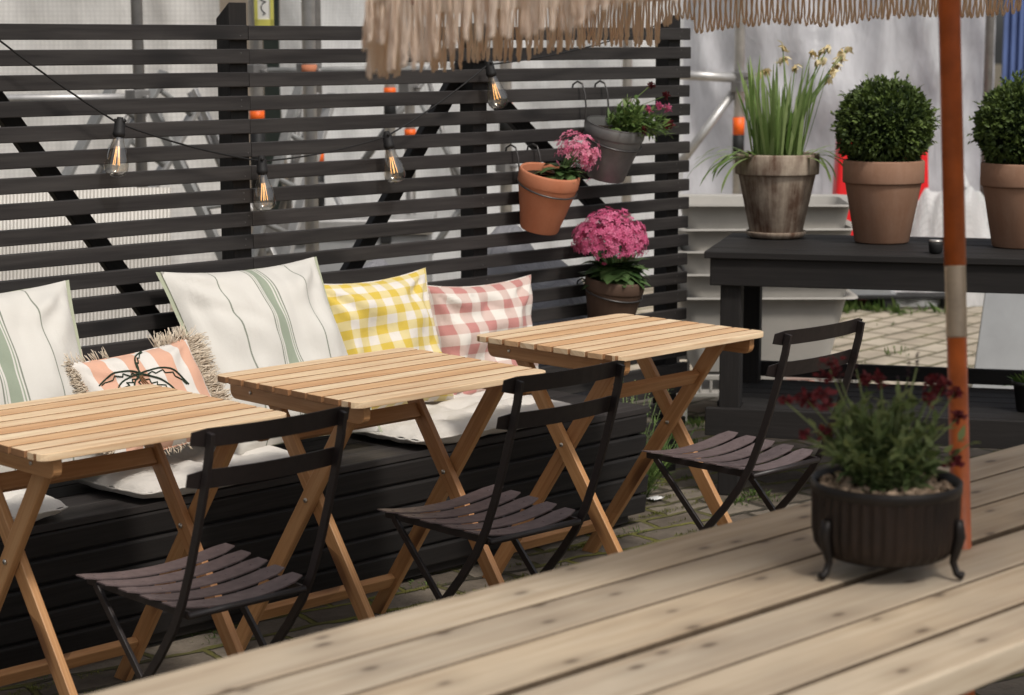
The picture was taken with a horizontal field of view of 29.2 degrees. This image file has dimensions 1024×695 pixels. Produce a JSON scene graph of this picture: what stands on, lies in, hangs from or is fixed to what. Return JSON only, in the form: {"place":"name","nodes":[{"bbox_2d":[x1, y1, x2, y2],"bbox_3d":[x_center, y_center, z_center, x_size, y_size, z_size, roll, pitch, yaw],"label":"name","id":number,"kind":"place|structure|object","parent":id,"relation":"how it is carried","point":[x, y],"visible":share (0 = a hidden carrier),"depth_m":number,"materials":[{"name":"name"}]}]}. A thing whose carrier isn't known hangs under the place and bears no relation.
{"place":"outdoors","nodes":[
{"label":"outdoors","id":0,"kind":"place"},
{"bbox_2d":[360,225,589,395],"bbox_3d":[-0.198,-0.031,7.250,1.240,0.870,0.800,0,9,0],"label":"covered heap","id":1,"kind":"object","parent":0,"point":[516,268],"visible":0.07,"depth_m":7.07,"materials":[{"name":"grey fabric"}]},
{"bbox_2d":[0,64,1023,694],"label":"ground","id":2,"kind":"structure","parent":0,"point":[186,650],"depth_m":5.66,"materials":[{"name":"stone"}]},
{"bbox_2d":[0,187,170,345],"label":"ribbed sheet","id":3,"kind":"object","parent":2,"relation":"on","point":[64,221],"visible":0.15,"depth_m":7.64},
{"bbox_2d":[0,384,285,694],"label":"folding table","id":4,"kind":"object","parent":2,"relation":"on","point":[40,439],"visible":0.84,"depth_m":4.25,"materials":[{"name":"brown wood"}]},
{"bbox_2d":[76,407,349,680],"bbox_3d":[-0.609,0.512,3.967,0.372,0.820,0.504,-8,12,-43],"label":"bistro chair","id":5,"kind":"object","parent":2,"relation":"on","point":[203,481],"visible":0.95,"depth_m":3.88,"materials":[{"name":"brown paint"}]},
{"bbox_2d":[0,390,649,669],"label":"slatted bench","id":6,"kind":"object","parent":2,"relation":"on","point":[89,529],"visible":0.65,"depth_m":5.21,"materials":[{"name":"black wood"}]},
{"bbox_2d":[3,488,67,520],"bbox_3d":[-1.386,0.385,4.694,0.536,0.070,0.406,-8,12,-43],"label":"seat pad","id":7,"kind":"object","parent":6,"relation":"on","point":[51,506],"visible":0.32,"depth_m":4.70,"materials":[{"name":"white fabric"}]},
{"bbox_2d":[0,280,106,476],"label":"striped cushion","id":8,"kind":"object","parent":7,"relation":"on","point":[39,337],"visible":0.5,"depth_m":4.92,"materials":[{"name":"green fabric"}]},
{"bbox_2d":[75,444,289,498],"bbox_3d":[-0.864,0.306,5.188,0.419,0.072,0.572,8,12,44],"label":"seat pad","id":9,"kind":"object","parent":6,"relation":"on","point":[142,483],"visible":0.29,"depth_m":5.00,"materials":[{"name":"white fabric"}]},
{"bbox_2d":[63,322,238,472],"bbox_3d":[-0.916,0.120,5.056,0.473,0.327,0.236,-9,12,-44],"label":"palm cushion","id":10,"kind":"object","parent":9,"relation":"on","point":[180,364],"visible":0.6,"depth_m":5.05,"materials":[{"name":"orange fabric"}]},
{"bbox_2d":[156,257,382,454],"bbox_3d":[-0.663,0.018,5.441,0.556,0.480,0.325,-9,12,-44],"label":"striped cushion","id":11,"kind":"object","parent":9,"relation":"on","point":[263,317],"visible":0.56,"depth_m":5.35,"materials":[{"name":"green fabric"}]},
{"bbox_2d":[355,390,570,444],"bbox_3d":[-0.164,0.199,5.875,0.425,0.071,0.706,8,12,43],"label":"seat pad","id":12,"kind":"object","parent":6,"relation":"on","point":[451,418],"visible":0.47,"depth_m":5.71,"materials":[{"name":"white fabric"}]},
{"bbox_2d":[324,268,454,409],"bbox_3d":[-0.380,-0.012,5.833,0.467,0.408,0.215,-9,12,-44],"label":"gingham cushion","id":13,"kind":"object","parent":12,"relation":"on","point":[386,314],"visible":0.48,"depth_m":5.78,"materials":[{"name":"yellow fabric"}]},
{"bbox_2d":[427,275,537,394],"bbox_3d":[-0.085,-0.026,6.182,0.477,0.382,0.180,-9,12,-44],"label":"gingham cushion","id":14,"kind":"object","parent":6,"relation":"on","point":[464,317],"visible":0.49,"depth_m":6.09,"materials":[{"name":"pink fabric"}]},
{"bbox_2d":[0,2,690,470],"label":"slat fence","id":15,"kind":"object","parent":2,"relation":"on","point":[234,126],"visible":0.51,"depth_m":5.70,"materials":[{"name":"black wood"}]},
{"bbox_2d":[0,23,661,211],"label":"string lights","id":16,"kind":"object","parent":15,"relation":"hanging from","point":[261,160],"visible":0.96,"depth_m":5.53,"materials":[{"name":"black rubber"}]},
{"bbox_2d":[505,129,600,234],"bbox_3d":[0.131,-0.528,6.255,0.241,0.337,0.300,-9,12,-44],"label":"hanging flower pot","id":17,"kind":"object","parent":15,"relation":"hanging from","point":[547,193],"visible":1,"depth_m":6.20,"materials":[{"name":"ceramic"}]},
{"bbox_2d":[570,206,650,317],"bbox_3d":[0.328,-0.244,6.471,0.266,0.448,0.310,1,9,10],"label":"hanging flower pot","id":18,"kind":"object","parent":15,"relation":"hanging from","point":[613,284],"visible":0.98,"depth_m":6.42,"materials":[{"name":"brown ceramic"}]},
{"bbox_2d":[572,80,674,183],"bbox_3d":[0.403,-0.712,6.470,0.343,0.335,0.337,-9,12,-44],"label":"hanging flower pot","id":19,"kind":"object","parent":15,"relation":"hanging from","point":[618,137],"visible":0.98,"depth_m":6.40,"materials":[{"name":"grey ceramic"}]},
{"bbox_2d":[217,348,545,650],"bbox_3d":[-0.318,0.417,4.862,0.624,0.720,0.666,-9,12,-44],"label":"folding table","id":20,"kind":"object","parent":2,"relation":"on","point":[360,384],"visible":0.84,"depth_m":4.80,"materials":[{"name":"brown wood"}]},
{"bbox_2d":[377,360,624,600],"bbox_3d":[-0.035,0.424,4.522,0.372,0.820,0.504,-8,12,-43],"label":"bistro chair","id":21,"kind":"object","parent":2,"relation":"on","point":[513,421],"visible":0.88,"depth_m":4.43,"materials":[{"name":"brown paint"}]},
{"bbox_2d":[3,449,1003,694],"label":"moss","id":22,"kind":"object","parent":2,"relation":"on","point":[523,574],"visible":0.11,"depth_m":5.77,"materials":[{"name":"green plant"}]},
{"bbox_2d":[87,444,1023,694],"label":"plank table","id":23,"kind":"object","parent":2,"relation":"on","point":[754,605],"visible":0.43,"depth_m":2.59,"materials":[{"name":"brown wood"}]},
{"bbox_2d":[778,352,981,580],"bbox_3d":[0.538,0.167,2.861,0.267,0.320,0.255,-9,12,-44],"label":"footed planter","id":24,"kind":"object","parent":23,"relation":"on","point":[885,493],"visible":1,"depth_m":2.81,"materials":[{"name":"brown metal"}]},
{"bbox_2d":[170,280,982,416],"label":"paved yard","id":25,"kind":"structure","parent":2,"relation":"on","point":[923,333],"depth_m":10.11,"materials":[{"name":"beige stone"}]},
{"bbox_2d":[61,89,133,174],"bbox_3d":[-1.979,-0.429,8.426,0.969,1.420,0.114,-6,11,-35],"label":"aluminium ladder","id":26,"kind":"object","parent":25,"relation":"on","point":[82,144],"visible":0.07,"depth_m":8.42,"materials":[{"name":"metal"}]},
{"bbox_2d":[0,0,220,263],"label":"netting","id":27,"kind":"object","parent":25,"relation":"on","point":[181,12],"visible":0.27,"depth_m":12.52,"materials":[{"name":"white fabric"}]},
{"bbox_2d":[102,69,199,186],"bbox_3d":[-1.821,-0.472,8.623,1.084,1.480,0.145,-6,10,-33],"label":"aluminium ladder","id":28,"kind":"object","parent":25,"relation":"on","point":[128,142],"visible":0.15,"depth_m":8.67,"materials":[{"name":"metal"}]},
{"bbox_2d":[149,88,276,259],"bbox_3d":[-1.225,-0.487,8.820,0.878,1.336,0.305,6,11,34],"label":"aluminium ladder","id":29,"kind":"object","parent":25,"relation":"on","point":[180,164],"visible":0.18,"depth_m":8.78,"materials":[{"name":"metal"}]},
{"bbox_2d":[219,0,292,233],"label":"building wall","id":30,"kind":"structure","parent":25,"relation":"on","point":[223,4],"depth_m":13.22,"materials":[{"name":"grey"}]},
{"bbox_2d":[263,0,282,209],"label":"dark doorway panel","id":31,"kind":"structure","parent":25,"relation":"on","point":[270,44],"depth_m":12.92,"materials":[{"name":"grey paint"}]},
{"bbox_2d":[252,86,336,256],"bbox_3d":[-1.056,-0.490,8.721,0.062,1.422,0.796,7,11,38],"label":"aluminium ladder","id":32,"kind":"object","parent":25,"relation":"on","point":[290,113],"visible":0.16,"depth_m":8.74,"materials":[{"name":"metal"}]},
{"bbox_2d":[266,211,436,281],"bbox_3d":[-0.796,-0.300,9.568,0.850,0.698,0.520,0,9,0],"label":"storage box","id":33,"kind":"object","parent":25,"relation":"on","point":[380,240],"visible":0.2,"depth_m":9.31,"materials":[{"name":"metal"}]},
{"bbox_2d":[279,0,683,280],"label":"woven tarpaulin","id":34,"kind":"object","parent":25,"relation":"on","point":[342,12],"visible":0.16,"depth_m":12.39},
{"bbox_2d":[17,297,945,684],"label":"weeds","id":35,"kind":"object","parent":25,"relation":"on","point":[855,303],"visible":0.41,"depth_m":11.05,"materials":[{"name":"green plant"}]},
{"bbox_2d":[5,0,994,255],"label":"scaffold","id":36,"kind":"object","parent":25,"relation":"on","point":[309,12],"visible":0.37,"depth_m":9.39,"materials":[{"name":"metal"}]},
{"bbox_2d":[254,0,273,25],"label":"framed sign","id":37,"kind":"object","parent":36,"relation":"attached to","point":[263,12],"visible":0.91,"depth_m":8.44,"materials":[{"name":"yellow paper"}]},
{"bbox_2d":[676,355,857,423],"bbox_3d":[1.018,0.170,8.133,0.760,0.200,0.570,0,9,0],"label":"slotted crate","id":38,"kind":"object","parent":25,"relation":"on","point":[709,386],"visible":0.09,"depth_m":7.87,"materials":[{"name":"white plastic"}]},
{"bbox_2d":[677,284,857,371],"bbox_3d":[1.009,-0.086,8.103,0.754,0.312,0.544,0,9,0],"label":"plastic tub","id":39,"kind":"object","parent":38,"relation":"on","point":[780,314],"visible":0.37,"depth_m":7.87,"materials":[{"name":"white plastic"}]},
{"bbox_2d":[678,265,846,297],"bbox_3d":[1.024,-0.180,8.088,0.754,0.312,0.544,0,9,-1],"label":"plastic tub","id":40,"kind":"object","parent":39,"relation":"on","point":[697,286],"visible":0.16,"depth_m":7.86,"materials":[{"name":"white plastic"}]},
{"bbox_2d":[678,246,709,273],"bbox_3d":[1.019,-0.269,8.074,0.754,0.312,0.544,0,9,1],"label":"plastic tub","id":41,"kind":"object","parent":40,"relation":"on","point":[694,264],"visible":0.12,"depth_m":7.84,"materials":[{"name":"white plastic"}]},
{"bbox_2d":[678,219,852,273],"bbox_3d":[1.022,-0.358,8.059,0.754,0.312,0.544,0,9,-2],"label":"plastic tub","id":42,"kind":"object","parent":41,"relation":"on","point":[703,239],"visible":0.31,"depth_m":7.81,"materials":[{"name":"white plastic"}]},
{"bbox_2d":[679,194,848,234],"bbox_3d":[1.024,-0.453,8.050,0.754,0.312,0.544,0,9,3],"label":"plastic tub","id":43,"kind":"object","parent":42,"relation":"on","point":[715,211],"visible":0.23,"depth_m":7.82,"materials":[{"name":"white plastic"}]},
{"bbox_2d":[683,0,995,193],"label":"plastic film","id":44,"kind":"object","parent":25,"relation":"on","point":[905,45],"visible":0.23,"depth_m":12.56,"materials":[{"name":"white plastic"}]},
{"bbox_2d":[832,139,928,234],"bbox_3d":[2.216,-0.810,11.826,0.715,1.000,0.320,0,9,0],"label":"red barrier","id":45,"kind":"object","parent":25,"relation":"on","point":[839,186],"visible":0.03,"depth_m":11.72,"materials":[{"name":"plastic"}]},
{"bbox_2d":[857,292,944,309],"bbox_3d":[2.158,-0.288,11.438,0.800,0.087,0.490,0,9,0],"label":"pallet","id":46,"kind":"object","parent":25,"relation":"on","point":[887,299],"visible":0.12,"depth_m":11.21,"materials":[{"name":"grey wood"}]},
{"bbox_2d":[849,289,896,294],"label":"grey sheets","id":47,"kind":"object","parent":46,"relation":"on","point":[871,292],"visible":0.21,"depth_m":11.22,"materials":[{"name":"grey"}]},
{"bbox_2d":[867,173,990,306],"bbox_3d":[2.573,-0.669,11.567,0.959,0.793,0.584,0,9,-2],"label":"crumpled film","id":48,"kind":"object","parent":25,"relation":"on","point":[928,220],"visible":0.27,"depth_m":11.39,"materials":[{"name":"white plastic"}]},
{"bbox_2d":[971,293,1023,388],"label":"grey board","id":49,"kind":"object","parent":25,"relation":"on","point":[1000,344],"visible":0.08,"depth_m":8.42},
{"bbox_2d":[1001,0,1023,85],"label":"blue steel door","id":50,"kind":"structure","parent":25,"relation":"on","point":[1013,45],"depth_m":13.17,"materials":[{"name":"blue metal"}]},
{"bbox_2d":[477,314,762,577],"bbox_3d":[0.304,0.316,5.505,0.666,0.720,0.624,8,12,44],"label":"folding table","id":51,"kind":"object","parent":2,"relation":"on","point":[592,341],"visible":0.86,"depth_m":5.43,"materials":[{"name":"brown wood"}]},
{"bbox_2d":[646,495,662,499],"bbox_3d":[0.480,0.502,6.571,0.055,0.006,0.040,-9,12,-44],"label":"paper scrap","id":52,"kind":"object","parent":2,"relation":"on","point":[655,497],"visible":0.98,"depth_m":6.56,"materials":[{"name":"white paper"}]},
{"bbox_2d":[622,380,695,497],"bbox_3d":[0.386,0.311,6.514,0.460,0.422,0.433,1,9,7],"label":"herb bush","id":53,"kind":"object","parent":2,"relation":"on","point":[654,470],"visible":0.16,"depth_m":6.50,"materials":[{"name":"green plant"}]},
{"bbox_2d":[361,0,1021,694],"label":"parasol","id":54,"kind":"object","parent":2,"relation":"on","point":[391,32],"visible":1,"depth_m":3.00,"materials":[{"name":"orange paint"}]},
{"bbox_2d":[641,318,864,530],"bbox_3d":[0.619,0.322,5.178,0.504,0.820,0.372,8,12,44],"label":"bistro chair","id":55,"kind":"object","parent":2,"relation":"on","point":[779,371],"visible":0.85,"depth_m":5.10,"materials":[{"name":"brown paint"}]},
{"bbox_2d":[704,233,1023,495],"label":"potting table","id":56,"kind":"object","parent":2,"relation":"on","point":[745,268],"visible":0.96,"depth_m":6.54,"materials":[{"name":"black wood"}]},
{"bbox_2d":[745,229,806,239],"bbox_3d":[0.934,-0.403,6.949,0.216,0.024,0.216,-9,12,-44],"label":"plant saucer","id":57,"kind":"object","parent":56,"relation":"on","point":[778,236],"visible":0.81,"depth_m":6.86,"materials":[{"name":"ceramic"}]},
{"bbox_2d":[688,40,856,232],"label":"potted daffodils","id":58,"kind":"object","parent":57,"relation":"on","point":[776,169],"visible":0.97,"depth_m":6.84,"materials":[{"name":"plant"}]},
{"bbox_2d":[829,70,940,243],"bbox_3d":[1.276,-0.655,6.731,0.386,0.587,0.389,-9,12,-44],"label":"potted boxwood","id":59,"kind":"object","parent":56,"relation":"on","point":[884,127],"visible":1,"depth_m":6.64,"materials":[{"name":"plant"}]},
{"bbox_2d":[928,239,942,253],"bbox_3d":[1.384,-0.330,6.409,0.048,0.044,0.048,-9,12,-44],"label":"jar","id":60,"kind":"object","parent":56,"relation":"on","point":[935,246],"visible":1,"depth_m":6.39,"materials":[{"name":"black glass"}]},
{"bbox_2d":[966,69,1023,248],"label":"potted boxwood","id":61,"kind":"object","parent":56,"relation":"on","point":[998,128],"visible":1,"depth_m":6.50,"materials":[{"name":"plant"}]},
{"bbox_2d":[1001,371,1023,411],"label":"potted plant","id":62,"kind":"object","parent":56,"relation":"on","point":[1017,382],"visible":1,"depth_m":6.48,"materials":[{"name":"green plant"}]},
{"bbox_2d":[994,0,1003,63],"label":"sky","id":63,"kind":"structure","parent":0,"point":[999,18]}
]}

